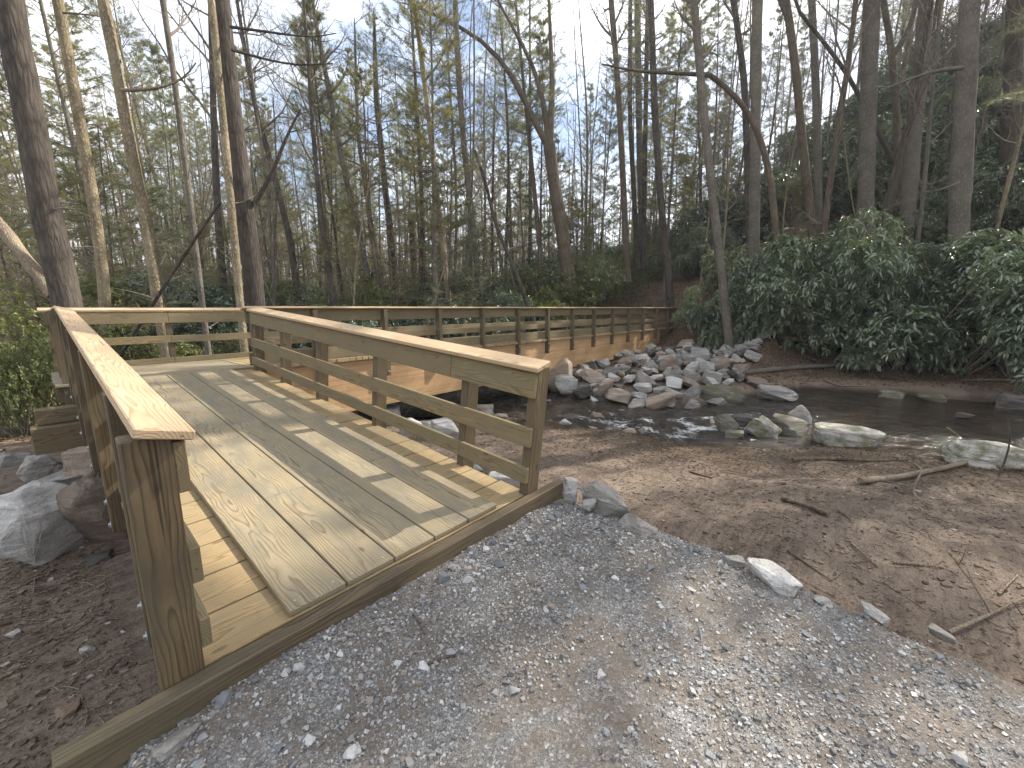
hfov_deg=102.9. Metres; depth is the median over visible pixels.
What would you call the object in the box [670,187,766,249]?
rhododendron
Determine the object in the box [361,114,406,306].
tree
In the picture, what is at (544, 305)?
bush
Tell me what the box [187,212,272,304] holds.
hemlock sapling
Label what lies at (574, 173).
tree
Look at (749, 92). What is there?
tree
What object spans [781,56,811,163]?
young tree
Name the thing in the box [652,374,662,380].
riprap rock
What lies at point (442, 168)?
hemlock sapling
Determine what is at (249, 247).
tree
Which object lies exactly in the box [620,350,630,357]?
riprap rock
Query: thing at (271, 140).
pine tree
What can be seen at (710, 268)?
rhododendron
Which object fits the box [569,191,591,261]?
young tree
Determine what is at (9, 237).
fallen log
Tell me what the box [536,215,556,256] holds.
hemlock sapling
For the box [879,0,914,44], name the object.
pine tree
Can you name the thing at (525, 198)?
tree
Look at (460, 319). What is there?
laurel bush
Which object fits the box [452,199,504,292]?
hemlock sapling
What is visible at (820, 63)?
tree
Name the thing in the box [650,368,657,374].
riprap rock
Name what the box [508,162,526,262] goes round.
pine tree
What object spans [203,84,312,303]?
young tree
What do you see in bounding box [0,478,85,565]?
boulder
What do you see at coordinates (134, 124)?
tree
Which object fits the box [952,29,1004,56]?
rhododendron
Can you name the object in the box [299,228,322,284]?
young tree
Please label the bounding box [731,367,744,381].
riprap rock
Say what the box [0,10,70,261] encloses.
pine tree
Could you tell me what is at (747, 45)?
pine tree
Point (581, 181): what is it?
tree
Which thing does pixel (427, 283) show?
laurel bush
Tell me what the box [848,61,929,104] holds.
rhododendron
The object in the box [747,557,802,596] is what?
edging rock
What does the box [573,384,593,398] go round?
riprap rock
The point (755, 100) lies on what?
tree
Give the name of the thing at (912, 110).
tree
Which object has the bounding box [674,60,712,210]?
pine tree
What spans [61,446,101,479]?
boulder
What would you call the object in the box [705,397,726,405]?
riprap rock
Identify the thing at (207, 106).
pine tree
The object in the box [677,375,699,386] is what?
riprap rock
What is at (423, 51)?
pine tree
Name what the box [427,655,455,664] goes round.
twig
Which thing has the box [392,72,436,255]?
pine tree
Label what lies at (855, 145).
rhododendron
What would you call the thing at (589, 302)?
laurel bush
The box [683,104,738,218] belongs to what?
young tree
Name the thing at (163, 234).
hemlock sapling
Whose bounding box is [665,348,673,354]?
riprap rock
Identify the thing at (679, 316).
rhododendron
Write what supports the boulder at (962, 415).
in the stream water
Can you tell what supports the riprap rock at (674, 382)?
on the ground
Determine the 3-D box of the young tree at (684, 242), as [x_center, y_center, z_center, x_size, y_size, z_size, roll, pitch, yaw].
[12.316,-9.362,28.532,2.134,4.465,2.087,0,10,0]
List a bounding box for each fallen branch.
[781,497,829,516]
[791,444,908,461]
[823,379,865,386]
[857,443,1023,482]
[908,460,932,505]
[947,551,1023,633]
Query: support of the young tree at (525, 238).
on the ground
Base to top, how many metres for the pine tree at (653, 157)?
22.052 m
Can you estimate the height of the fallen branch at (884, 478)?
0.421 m
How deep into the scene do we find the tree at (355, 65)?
21.00 m
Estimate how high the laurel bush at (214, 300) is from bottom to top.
3.731 m
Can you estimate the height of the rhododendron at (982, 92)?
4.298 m
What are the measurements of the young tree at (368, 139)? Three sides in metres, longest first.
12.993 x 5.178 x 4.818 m
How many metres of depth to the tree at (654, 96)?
22.78 m
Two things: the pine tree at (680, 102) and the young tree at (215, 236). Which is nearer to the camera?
the young tree at (215, 236)
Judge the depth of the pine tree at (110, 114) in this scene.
43.83 m
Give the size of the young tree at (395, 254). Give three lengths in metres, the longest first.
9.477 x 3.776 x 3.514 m
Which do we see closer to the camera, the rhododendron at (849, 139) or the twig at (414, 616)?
the twig at (414, 616)
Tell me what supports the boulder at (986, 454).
on the ground
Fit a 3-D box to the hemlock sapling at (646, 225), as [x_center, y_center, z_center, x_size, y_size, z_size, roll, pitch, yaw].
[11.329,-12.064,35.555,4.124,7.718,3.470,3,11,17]
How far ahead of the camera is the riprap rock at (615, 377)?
14.50 m
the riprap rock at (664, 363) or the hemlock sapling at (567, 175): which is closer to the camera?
the riprap rock at (664, 363)
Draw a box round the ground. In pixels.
[0,191,1023,767]
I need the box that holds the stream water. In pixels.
[0,386,1023,461]
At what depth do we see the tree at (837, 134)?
17.07 m
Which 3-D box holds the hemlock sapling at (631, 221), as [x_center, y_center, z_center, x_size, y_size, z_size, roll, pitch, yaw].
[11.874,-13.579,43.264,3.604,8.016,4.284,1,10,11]
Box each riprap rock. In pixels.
[548,358,572,391]
[555,374,577,396]
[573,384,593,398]
[574,369,582,377]
[577,364,589,369]
[581,367,606,383]
[584,361,597,369]
[590,383,598,388]
[592,388,597,396]
[594,360,606,369]
[598,378,613,396]
[599,358,609,366]
[603,367,621,377]
[604,388,630,403]
[608,372,620,381]
[613,353,621,359]
[613,384,622,388]
[616,357,631,366]
[617,371,624,375]
[618,364,630,373]
[619,366,628,371]
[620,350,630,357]
[620,352,638,363]
[623,374,635,383]
[628,369,637,382]
[628,398,645,408]
[631,392,646,398]
[633,350,641,354]
[633,382,652,392]
[635,353,650,359]
[635,370,657,388]
[638,359,646,363]
[641,360,657,369]
[641,367,652,374]
[645,343,655,352]
[647,346,661,356]
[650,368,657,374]
[651,353,663,363]
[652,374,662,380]
[653,386,669,393]
[655,351,666,355]
[657,354,678,371]
[657,355,668,360]
[662,347,676,353]
[663,367,681,380]
[663,388,683,398]
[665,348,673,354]
[666,377,682,388]
[677,339,694,347]
[677,350,689,353]
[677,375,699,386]
[678,358,682,366]
[680,354,699,363]
[682,342,693,348]
[682,369,702,381]
[684,346,692,352]
[684,362,698,371]
[684,386,700,400]
[684,399,700,408]
[690,347,710,360]
[693,357,705,361]
[697,360,714,374]
[701,369,723,384]
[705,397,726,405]
[706,377,718,384]
[711,356,728,371]
[712,350,722,354]
[717,368,730,378]
[719,344,734,358]
[722,378,733,384]
[727,371,736,376]
[731,353,741,358]
[731,363,749,372]
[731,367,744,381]
[732,344,749,355]
[732,359,741,364]
[743,341,760,351]
[744,350,761,361]
[750,338,762,344]
[754,327,770,339]
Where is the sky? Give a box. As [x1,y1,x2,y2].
[0,0,1004,275]
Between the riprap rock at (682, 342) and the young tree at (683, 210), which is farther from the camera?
the young tree at (683, 210)
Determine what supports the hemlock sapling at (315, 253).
on the ground
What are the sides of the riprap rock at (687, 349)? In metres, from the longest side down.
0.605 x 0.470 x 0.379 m
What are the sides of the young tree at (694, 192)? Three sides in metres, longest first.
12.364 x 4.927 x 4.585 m
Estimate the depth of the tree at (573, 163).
42.19 m
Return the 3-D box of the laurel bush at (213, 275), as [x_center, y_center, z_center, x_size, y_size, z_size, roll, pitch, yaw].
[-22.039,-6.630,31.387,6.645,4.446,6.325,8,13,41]
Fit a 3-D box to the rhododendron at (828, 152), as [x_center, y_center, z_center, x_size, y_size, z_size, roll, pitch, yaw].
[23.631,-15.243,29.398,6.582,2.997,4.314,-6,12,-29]
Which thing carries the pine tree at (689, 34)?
on the ground
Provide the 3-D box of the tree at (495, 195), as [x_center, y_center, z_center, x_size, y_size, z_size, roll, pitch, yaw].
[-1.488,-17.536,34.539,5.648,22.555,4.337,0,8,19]
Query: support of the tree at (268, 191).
on the ground
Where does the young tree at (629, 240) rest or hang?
on the ground
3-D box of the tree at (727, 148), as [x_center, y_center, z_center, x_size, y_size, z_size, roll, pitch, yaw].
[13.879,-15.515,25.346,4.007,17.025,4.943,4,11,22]
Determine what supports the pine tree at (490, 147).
on the ground
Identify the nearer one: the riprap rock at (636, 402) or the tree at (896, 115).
the riprap rock at (636, 402)
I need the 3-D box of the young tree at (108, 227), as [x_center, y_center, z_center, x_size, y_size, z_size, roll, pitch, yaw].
[-15.186,-5.170,16.120,4.285,10.754,3.988,-1,3,18]
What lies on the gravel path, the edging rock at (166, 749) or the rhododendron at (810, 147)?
the edging rock at (166, 749)
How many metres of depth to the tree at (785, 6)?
18.12 m
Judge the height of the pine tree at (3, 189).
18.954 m
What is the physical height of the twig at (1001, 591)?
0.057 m
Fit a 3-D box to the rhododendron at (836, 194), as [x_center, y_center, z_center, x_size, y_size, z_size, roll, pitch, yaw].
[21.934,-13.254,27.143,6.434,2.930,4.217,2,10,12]
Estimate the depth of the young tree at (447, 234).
23.82 m
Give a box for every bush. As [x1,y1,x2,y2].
[0,281,158,410]
[0,323,62,436]
[0,342,66,436]
[1,272,156,359]
[79,278,197,355]
[97,324,204,359]
[111,271,248,357]
[117,268,185,300]
[140,329,250,358]
[143,288,287,353]
[171,267,242,285]
[187,285,291,340]
[215,322,293,353]
[263,276,314,301]
[265,289,286,304]
[268,281,349,305]
[268,300,396,348]
[271,277,330,305]
[294,291,372,322]
[306,291,365,305]
[310,284,389,320]
[315,272,359,297]
[346,279,424,337]
[348,258,416,306]
[348,299,405,321]
[379,296,515,338]
[384,274,451,306]
[399,272,470,305]
[406,273,507,318]
[415,273,491,322]
[420,318,487,336]
[457,257,513,302]
[463,289,543,333]
[467,285,519,322]
[490,289,553,304]
[500,256,552,301]
[509,296,555,331]
[511,241,592,292]
[515,253,626,319]
[519,283,540,299]
[535,284,586,330]
[543,255,618,315]
[575,254,633,275]
[592,262,652,302]
[604,242,659,278]
[604,243,633,279]
[612,251,675,284]
[622,242,655,284]
[629,219,690,257]
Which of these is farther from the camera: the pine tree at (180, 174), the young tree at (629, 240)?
the pine tree at (180, 174)
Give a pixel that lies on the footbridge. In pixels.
(269, 498)
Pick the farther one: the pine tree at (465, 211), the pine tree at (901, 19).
the pine tree at (465, 211)
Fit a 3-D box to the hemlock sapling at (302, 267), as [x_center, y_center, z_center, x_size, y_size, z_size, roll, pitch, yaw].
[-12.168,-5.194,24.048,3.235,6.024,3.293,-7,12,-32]
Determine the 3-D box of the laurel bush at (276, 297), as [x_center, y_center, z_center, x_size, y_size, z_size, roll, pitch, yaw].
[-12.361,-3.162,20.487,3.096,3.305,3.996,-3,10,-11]
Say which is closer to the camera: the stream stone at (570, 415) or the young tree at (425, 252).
the stream stone at (570, 415)
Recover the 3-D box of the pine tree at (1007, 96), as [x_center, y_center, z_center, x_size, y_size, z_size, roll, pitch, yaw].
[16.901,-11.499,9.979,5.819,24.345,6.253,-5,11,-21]
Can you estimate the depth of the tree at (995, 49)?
18.48 m
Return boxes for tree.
[0,0,105,312]
[0,0,173,350]
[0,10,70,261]
[0,38,69,165]
[0,78,73,253]
[0,91,82,298]
[0,92,61,334]
[0,92,91,304]
[0,128,32,298]
[0,142,28,316]
[0,153,36,302]
[0,241,45,346]
[0,260,39,343]
[1,121,68,264]
[35,125,151,331]
[39,1,139,265]
[42,0,193,272]
[42,59,107,286]
[44,45,135,264]
[46,0,150,348]
[53,0,199,302]
[69,107,137,270]
[83,75,153,245]
[83,81,135,265]
[83,84,148,304]
[87,146,118,256]
[90,139,126,232]
[93,0,212,357]
[96,49,172,214]
[103,110,154,268]
[103,201,221,357]
[115,20,206,271]
[118,0,292,299]
[118,40,180,233]
[127,97,179,263]
[133,38,208,276]
[138,157,231,289]
[140,104,177,238]
[142,121,192,262]
[148,56,212,234]
[158,0,217,354]
[161,163,223,293]
[166,256,218,354]
[168,86,239,274]
[168,122,210,244]
[168,149,225,290]
[170,34,262,283]
[173,77,226,262]
[181,94,226,265]
[184,138,214,261]
[187,0,261,352]
[189,187,227,280]
[190,0,257,281]
[191,0,304,305]
[193,92,227,229]
[200,124,232,275]
[201,0,311,330]
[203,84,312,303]
[204,6,318,289]
[207,5,272,268]
[215,0,340,351]
[224,43,293,253]
[232,0,372,321]
[243,99,278,265]
[248,182,306,348]
[251,121,298,277]
[252,97,304,278]
[253,120,300,278]
[255,0,357,288]
[257,115,300,279]
[260,203,287,274]
[263,61,314,278]
[272,4,349,289]
[274,136,307,238]
[277,125,308,275]
[277,163,306,273]
[282,0,368,302]
[282,56,335,276]
[282,104,359,305]
[289,67,328,261]
[290,0,398,303]
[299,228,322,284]
[305,84,362,289]
[313,2,394,305]
[329,9,412,299]
[329,46,378,285]
[329,64,377,279]
[329,149,367,265]
[331,153,389,320]
[332,106,412,301]
[333,84,376,290]
[333,195,360,291]
[335,272,351,305]
[337,195,358,281]
[343,0,471,305]
[346,53,426,291]
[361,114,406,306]
[363,203,386,281]
[365,178,385,259]
[366,167,387,262]
[367,159,427,306]
[368,163,427,301]
[369,96,414,267]
[371,54,418,284]
[373,0,484,302]
[376,97,413,281]
[382,128,416,270]
[385,206,409,277]
[388,0,460,320]
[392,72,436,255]
[393,104,447,321]
[393,198,443,304]
[404,78,456,266]
[409,220,417,306]
[412,0,511,300]
[416,106,465,272]
[417,0,582,327]
[422,0,489,320]
[424,249,458,338]
[425,151,466,296]
[427,4,502,289]
[439,75,488,271]
[440,0,512,305]
[440,1,518,280]
[451,239,510,335]
[456,9,517,289]
[457,147,482,263]
[457,208,470,287]
[458,161,482,253]
[463,0,573,304]
[463,81,511,278]
[466,137,539,331]
[471,23,517,281]
[473,131,498,278]
[476,0,533,266]
[476,1,539,302]
[485,0,591,293]
[487,136,512,271]
[488,168,514,275]
[488,176,506,275]
[493,207,531,306]
[495,224,513,278]
[499,101,537,265]
[500,210,532,270]
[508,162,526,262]
[509,183,527,265]
[510,16,574,301]
[513,127,539,254]
[516,35,575,271]
[518,158,554,251]
[531,214,583,317]
[533,130,563,249]
[546,97,583,244]
[553,0,612,249]
[554,103,600,239]
[555,2,605,276]
[555,99,594,245]
[563,48,621,253]
[567,81,611,256]
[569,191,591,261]
[571,148,629,315]
[579,52,630,257]
[580,44,635,300]
[585,0,648,282]
[589,26,785,328]
[594,0,664,269]
[594,190,615,241]
[604,200,640,293]
[605,134,637,237]
[605,187,621,245]
[608,0,693,322]
[609,46,652,241]
[618,176,636,239]
[622,2,661,266]
[626,0,666,269]
[626,10,686,228]
[629,135,656,289]
[630,0,720,301]
[636,45,678,269]
[636,47,681,246]
[636,96,672,232]
[646,173,675,276]
[654,84,687,219]
[655,96,692,229]
[663,0,735,267]
[670,133,722,249]
[671,95,707,213]
[673,0,761,348]
[673,120,702,250]
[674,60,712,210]
[674,181,695,253]
[678,219,692,274]
[679,0,748,170]
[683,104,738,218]
[686,19,743,288]
[693,0,789,253]
[707,0,761,186]
[708,1,765,247]
[712,95,739,190]
[715,0,766,249]
[717,0,790,245]
[719,68,769,249]
[732,4,789,168]
[734,53,827,219]
[748,0,770,298]
[761,120,815,237]
[762,0,831,161]
[762,2,810,171]
[762,3,808,169]
[764,30,795,168]
[765,13,827,162]
[772,0,847,256]
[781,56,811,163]
[782,170,806,230]
[784,0,860,117]
[789,0,896,281]
[792,0,845,128]
[793,0,844,117]
[794,0,921,174]
[802,0,862,165]
[804,42,833,127]
[808,0,825,235]
[817,0,909,143]
[822,0,908,91]
[823,75,858,157]
[825,125,880,240]
[827,9,861,118]
[831,0,891,88]
[835,0,909,240]
[862,0,993,335]
[864,0,1003,237]
[875,0,958,226]
[878,0,957,94]
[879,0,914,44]
[879,14,937,129]
[880,0,904,71]
[880,0,916,61]
[881,0,918,214]
[883,0,1021,265]
[884,2,934,66]
[886,2,913,84]
[888,0,917,59]
[889,0,916,96]
[893,0,956,256]
[895,0,1004,192]
[899,0,959,30]
[914,0,1023,228]
[930,1,1005,220]
[941,0,989,28]
[955,3,1023,166]
[975,0,1023,233]
[983,9,1023,106]
[998,0,1023,232]
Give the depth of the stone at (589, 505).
3.35 m
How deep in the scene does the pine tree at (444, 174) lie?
31.25 m
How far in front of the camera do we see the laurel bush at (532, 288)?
26.42 m
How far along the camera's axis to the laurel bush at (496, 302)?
20.30 m
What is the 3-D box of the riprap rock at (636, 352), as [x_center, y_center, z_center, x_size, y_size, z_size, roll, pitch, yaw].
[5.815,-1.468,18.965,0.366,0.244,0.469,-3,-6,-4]
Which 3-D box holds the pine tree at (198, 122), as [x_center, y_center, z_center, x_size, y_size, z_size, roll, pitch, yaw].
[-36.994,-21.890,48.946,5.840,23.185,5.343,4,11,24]
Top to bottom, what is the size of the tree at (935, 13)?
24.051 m
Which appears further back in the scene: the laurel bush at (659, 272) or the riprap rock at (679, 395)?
the laurel bush at (659, 272)
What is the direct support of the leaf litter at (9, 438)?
on the ground
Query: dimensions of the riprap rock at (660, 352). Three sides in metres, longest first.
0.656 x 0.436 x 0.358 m
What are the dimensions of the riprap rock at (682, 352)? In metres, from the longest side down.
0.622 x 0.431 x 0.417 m
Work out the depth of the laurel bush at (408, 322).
17.34 m
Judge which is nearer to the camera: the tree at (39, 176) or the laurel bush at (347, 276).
the tree at (39, 176)
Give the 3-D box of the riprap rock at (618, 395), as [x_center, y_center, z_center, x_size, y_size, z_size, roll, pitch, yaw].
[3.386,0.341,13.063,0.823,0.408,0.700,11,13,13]
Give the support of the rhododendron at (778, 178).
on the ground
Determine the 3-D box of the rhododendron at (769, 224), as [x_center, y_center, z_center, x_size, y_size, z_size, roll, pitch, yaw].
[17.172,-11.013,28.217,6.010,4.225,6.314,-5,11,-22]
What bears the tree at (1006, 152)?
on the ground
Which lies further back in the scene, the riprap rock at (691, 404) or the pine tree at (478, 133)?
the pine tree at (478, 133)
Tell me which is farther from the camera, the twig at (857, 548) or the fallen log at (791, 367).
the fallen log at (791, 367)
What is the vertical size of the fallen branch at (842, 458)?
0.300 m
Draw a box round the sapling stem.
[998,419,1010,475]
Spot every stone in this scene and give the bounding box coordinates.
[4,628,22,638]
[54,699,81,720]
[78,645,95,654]
[493,413,507,416]
[562,413,579,419]
[582,498,596,511]
[590,411,604,417]
[607,425,619,429]
[623,427,636,432]
[638,429,650,433]
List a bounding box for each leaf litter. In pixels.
[0,421,1023,767]
[0,432,31,481]
[441,418,1023,508]
[596,205,1021,393]
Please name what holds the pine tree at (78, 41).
on the ground
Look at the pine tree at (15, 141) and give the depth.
29.73 m
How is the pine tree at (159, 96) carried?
on the ground
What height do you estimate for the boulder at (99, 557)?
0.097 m
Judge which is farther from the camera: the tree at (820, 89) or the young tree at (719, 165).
the tree at (820, 89)
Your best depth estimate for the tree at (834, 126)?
30.69 m
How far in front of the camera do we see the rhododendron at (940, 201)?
19.19 m
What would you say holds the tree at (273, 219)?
on the ground
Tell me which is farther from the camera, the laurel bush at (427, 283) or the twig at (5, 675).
the laurel bush at (427, 283)
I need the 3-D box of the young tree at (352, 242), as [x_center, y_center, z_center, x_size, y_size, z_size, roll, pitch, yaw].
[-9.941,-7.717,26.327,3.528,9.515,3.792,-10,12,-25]
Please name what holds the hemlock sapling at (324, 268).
on the ground
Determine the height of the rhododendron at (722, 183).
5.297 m
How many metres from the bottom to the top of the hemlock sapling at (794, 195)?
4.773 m
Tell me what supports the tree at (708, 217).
on the ground
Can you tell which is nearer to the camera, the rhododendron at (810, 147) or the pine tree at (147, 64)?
the rhododendron at (810, 147)
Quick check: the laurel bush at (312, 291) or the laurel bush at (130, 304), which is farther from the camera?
the laurel bush at (312, 291)
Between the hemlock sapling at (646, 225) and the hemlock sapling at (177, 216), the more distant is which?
the hemlock sapling at (646, 225)
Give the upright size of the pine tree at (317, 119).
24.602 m
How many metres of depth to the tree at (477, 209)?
45.46 m
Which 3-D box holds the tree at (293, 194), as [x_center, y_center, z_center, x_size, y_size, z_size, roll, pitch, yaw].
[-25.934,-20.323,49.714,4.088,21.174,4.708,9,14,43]
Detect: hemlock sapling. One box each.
[0,54,145,362]
[0,144,44,359]
[0,207,49,356]
[0,232,44,332]
[0,238,50,365]
[28,167,144,328]
[62,189,142,329]
[66,126,207,306]
[82,148,233,358]
[87,272,148,351]
[114,261,137,291]
[121,248,146,281]
[137,199,193,291]
[144,194,215,284]
[161,201,228,303]
[165,220,215,277]
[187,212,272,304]
[210,155,313,305]
[226,189,285,276]
[263,266,270,289]
[264,190,323,289]
[268,193,314,280]
[283,244,325,304]
[303,220,335,281]
[310,60,431,322]
[314,263,339,293]
[316,165,391,298]
[317,226,352,291]
[341,225,383,290]
[368,129,464,305]
[373,183,410,289]
[405,155,500,335]
[410,214,451,278]
[428,229,457,283]
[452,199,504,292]
[457,228,499,335]
[478,143,553,305]
[482,227,509,297]
[491,169,551,305]
[513,207,551,267]
[520,133,598,284]
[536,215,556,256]
[546,205,602,318]
[553,192,604,300]
[579,218,599,258]
[608,203,633,283]
[614,220,632,244]
[629,202,659,261]
[632,164,679,240]
[655,83,744,272]
[669,176,702,250]
[718,150,740,191]
[730,146,743,190]
[772,176,807,246]
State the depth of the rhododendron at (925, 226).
18.36 m
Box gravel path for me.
[123,498,1023,767]
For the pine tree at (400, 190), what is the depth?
68.07 m
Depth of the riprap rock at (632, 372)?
14.39 m
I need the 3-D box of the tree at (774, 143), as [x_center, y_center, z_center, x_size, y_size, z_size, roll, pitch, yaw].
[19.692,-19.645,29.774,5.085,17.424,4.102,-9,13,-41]
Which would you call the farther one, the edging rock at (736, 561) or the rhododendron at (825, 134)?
the rhododendron at (825, 134)
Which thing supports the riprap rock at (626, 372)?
on the ground
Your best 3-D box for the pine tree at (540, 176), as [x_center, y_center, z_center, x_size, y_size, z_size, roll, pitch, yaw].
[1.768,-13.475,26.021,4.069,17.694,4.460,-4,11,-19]
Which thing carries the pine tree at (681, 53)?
on the ground
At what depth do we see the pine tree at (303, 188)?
31.02 m
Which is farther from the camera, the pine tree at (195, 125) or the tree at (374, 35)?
the pine tree at (195, 125)
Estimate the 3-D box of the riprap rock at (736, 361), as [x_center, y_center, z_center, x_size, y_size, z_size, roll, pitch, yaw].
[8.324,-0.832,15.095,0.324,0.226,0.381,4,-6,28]
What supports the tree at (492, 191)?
on the ground
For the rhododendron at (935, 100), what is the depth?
24.48 m
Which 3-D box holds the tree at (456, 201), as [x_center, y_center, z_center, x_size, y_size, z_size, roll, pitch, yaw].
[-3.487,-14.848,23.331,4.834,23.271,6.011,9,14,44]
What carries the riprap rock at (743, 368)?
on the ground
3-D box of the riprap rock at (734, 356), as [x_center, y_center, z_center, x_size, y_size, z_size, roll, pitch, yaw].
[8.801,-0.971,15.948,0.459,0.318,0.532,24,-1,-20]
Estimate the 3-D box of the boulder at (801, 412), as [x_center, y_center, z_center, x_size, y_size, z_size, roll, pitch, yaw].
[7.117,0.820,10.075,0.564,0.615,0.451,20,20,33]
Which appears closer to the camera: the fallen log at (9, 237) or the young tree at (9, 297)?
the fallen log at (9, 237)
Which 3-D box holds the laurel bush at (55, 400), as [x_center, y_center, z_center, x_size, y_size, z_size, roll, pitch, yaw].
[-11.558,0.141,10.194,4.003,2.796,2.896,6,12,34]
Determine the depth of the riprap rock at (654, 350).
18.39 m
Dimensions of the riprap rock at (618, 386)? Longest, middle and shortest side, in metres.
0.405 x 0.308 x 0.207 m
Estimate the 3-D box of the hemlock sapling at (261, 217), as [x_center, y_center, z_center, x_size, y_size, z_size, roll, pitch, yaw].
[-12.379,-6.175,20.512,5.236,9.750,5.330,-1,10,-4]
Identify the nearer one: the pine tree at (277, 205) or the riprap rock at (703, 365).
the riprap rock at (703, 365)
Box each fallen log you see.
[0,215,48,297]
[744,363,842,374]
[781,335,824,350]
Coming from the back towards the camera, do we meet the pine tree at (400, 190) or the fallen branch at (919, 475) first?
the pine tree at (400, 190)
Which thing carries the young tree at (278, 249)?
on the ground
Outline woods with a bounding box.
[0,0,1005,309]
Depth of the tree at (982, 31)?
21.62 m
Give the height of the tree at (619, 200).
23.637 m
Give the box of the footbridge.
[37,306,678,767]
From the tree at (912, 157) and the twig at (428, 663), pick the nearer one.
the twig at (428, 663)
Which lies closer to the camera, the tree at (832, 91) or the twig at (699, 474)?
the twig at (699, 474)
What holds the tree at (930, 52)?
on the ground
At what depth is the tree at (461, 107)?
21.46 m
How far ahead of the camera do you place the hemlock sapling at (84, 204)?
17.58 m
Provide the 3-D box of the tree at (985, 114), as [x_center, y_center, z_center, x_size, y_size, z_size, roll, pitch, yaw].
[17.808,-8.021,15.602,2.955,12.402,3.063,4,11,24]
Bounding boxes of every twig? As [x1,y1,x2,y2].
[0,665,26,678]
[5,574,44,592]
[81,550,127,562]
[412,613,424,634]
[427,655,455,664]
[689,471,711,477]
[786,549,831,580]
[850,542,878,566]
[892,561,940,567]
[997,574,1018,594]
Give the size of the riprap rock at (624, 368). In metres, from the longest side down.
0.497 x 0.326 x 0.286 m
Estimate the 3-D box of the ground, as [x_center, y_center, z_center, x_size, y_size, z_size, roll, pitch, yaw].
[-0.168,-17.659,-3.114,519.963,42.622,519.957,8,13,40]
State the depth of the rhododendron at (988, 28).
27.54 m
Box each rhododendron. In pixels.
[650,225,741,278]
[668,281,739,336]
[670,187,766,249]
[678,190,786,258]
[685,247,817,349]
[700,246,785,303]
[706,168,783,204]
[709,192,824,249]
[718,165,813,238]
[726,236,823,316]
[732,207,917,358]
[741,168,826,228]
[760,159,837,209]
[761,135,830,173]
[766,112,849,161]
[795,102,927,159]
[798,228,1023,372]
[799,134,934,211]
[804,175,856,220]
[818,209,935,241]
[822,113,1000,198]
[822,119,880,146]
[822,144,857,163]
[826,78,903,130]
[827,109,999,169]
[827,210,941,267]
[832,159,857,200]
[838,121,923,177]
[841,89,949,153]
[841,132,986,222]
[843,110,858,125]
[844,103,948,143]
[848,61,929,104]
[854,88,929,123]
[855,45,956,107]
[855,233,1023,389]
[875,188,978,258]
[877,46,1003,120]
[878,21,980,76]
[881,54,991,109]
[886,232,1023,381]
[918,142,1023,208]
[922,68,1023,159]
[924,89,1020,135]
[928,157,1023,241]
[929,14,1004,65]
[929,31,1003,93]
[946,49,1023,90]
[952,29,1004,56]
[970,179,1023,243]
[971,173,1023,231]
[973,133,1023,182]
[976,86,1023,146]
[983,134,1023,162]
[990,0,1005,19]
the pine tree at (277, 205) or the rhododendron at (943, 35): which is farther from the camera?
the pine tree at (277, 205)
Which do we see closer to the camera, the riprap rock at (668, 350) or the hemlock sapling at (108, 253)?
the riprap rock at (668, 350)
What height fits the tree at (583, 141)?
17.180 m
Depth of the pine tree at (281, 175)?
51.16 m
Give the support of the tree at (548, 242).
on the ground
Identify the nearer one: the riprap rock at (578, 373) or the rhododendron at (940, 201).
the riprap rock at (578, 373)
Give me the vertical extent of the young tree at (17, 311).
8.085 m
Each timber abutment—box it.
[30,404,87,455]
[659,329,672,341]
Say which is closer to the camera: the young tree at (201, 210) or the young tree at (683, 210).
the young tree at (201, 210)
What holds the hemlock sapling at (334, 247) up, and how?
on the ground
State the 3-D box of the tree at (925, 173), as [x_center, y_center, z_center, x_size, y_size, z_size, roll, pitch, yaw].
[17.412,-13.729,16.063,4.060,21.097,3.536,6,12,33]
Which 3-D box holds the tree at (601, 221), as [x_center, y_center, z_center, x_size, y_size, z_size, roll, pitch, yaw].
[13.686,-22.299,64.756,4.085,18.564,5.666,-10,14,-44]
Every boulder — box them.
[0,452,31,467]
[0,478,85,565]
[16,454,62,481]
[22,470,82,485]
[56,477,128,542]
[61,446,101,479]
[87,548,113,566]
[357,411,371,420]
[386,404,400,425]
[399,418,422,435]
[420,421,430,427]
[431,417,458,438]
[473,464,482,472]
[477,404,493,415]
[489,471,519,487]
[559,419,571,424]
[645,391,675,408]
[699,384,746,405]
[713,413,739,431]
[723,429,743,438]
[734,414,753,425]
[744,376,770,388]
[744,415,781,437]
[757,384,798,400]
[771,412,807,436]
[787,405,811,423]
[811,422,885,448]
[878,389,904,398]
[916,393,946,402]
[940,439,1023,471]
[954,412,975,418]
[995,392,1023,409]
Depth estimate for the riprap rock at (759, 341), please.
16.86 m
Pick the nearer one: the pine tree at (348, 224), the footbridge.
the footbridge
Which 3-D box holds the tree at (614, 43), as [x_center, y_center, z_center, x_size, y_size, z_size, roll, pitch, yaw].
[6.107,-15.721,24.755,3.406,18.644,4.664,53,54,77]
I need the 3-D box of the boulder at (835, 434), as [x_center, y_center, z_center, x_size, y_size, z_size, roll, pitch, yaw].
[6.917,1.127,8.423,1.170,0.503,0.644,8,13,41]
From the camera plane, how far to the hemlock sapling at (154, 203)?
14.45 m
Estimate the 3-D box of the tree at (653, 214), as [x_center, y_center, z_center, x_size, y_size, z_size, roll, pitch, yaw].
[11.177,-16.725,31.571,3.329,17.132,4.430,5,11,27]
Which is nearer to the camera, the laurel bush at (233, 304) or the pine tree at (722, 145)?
the laurel bush at (233, 304)
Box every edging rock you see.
[146,721,201,763]
[562,477,578,502]
[579,479,629,517]
[618,513,661,537]
[722,553,746,567]
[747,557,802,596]
[812,595,832,607]
[860,600,889,626]
[928,623,956,643]

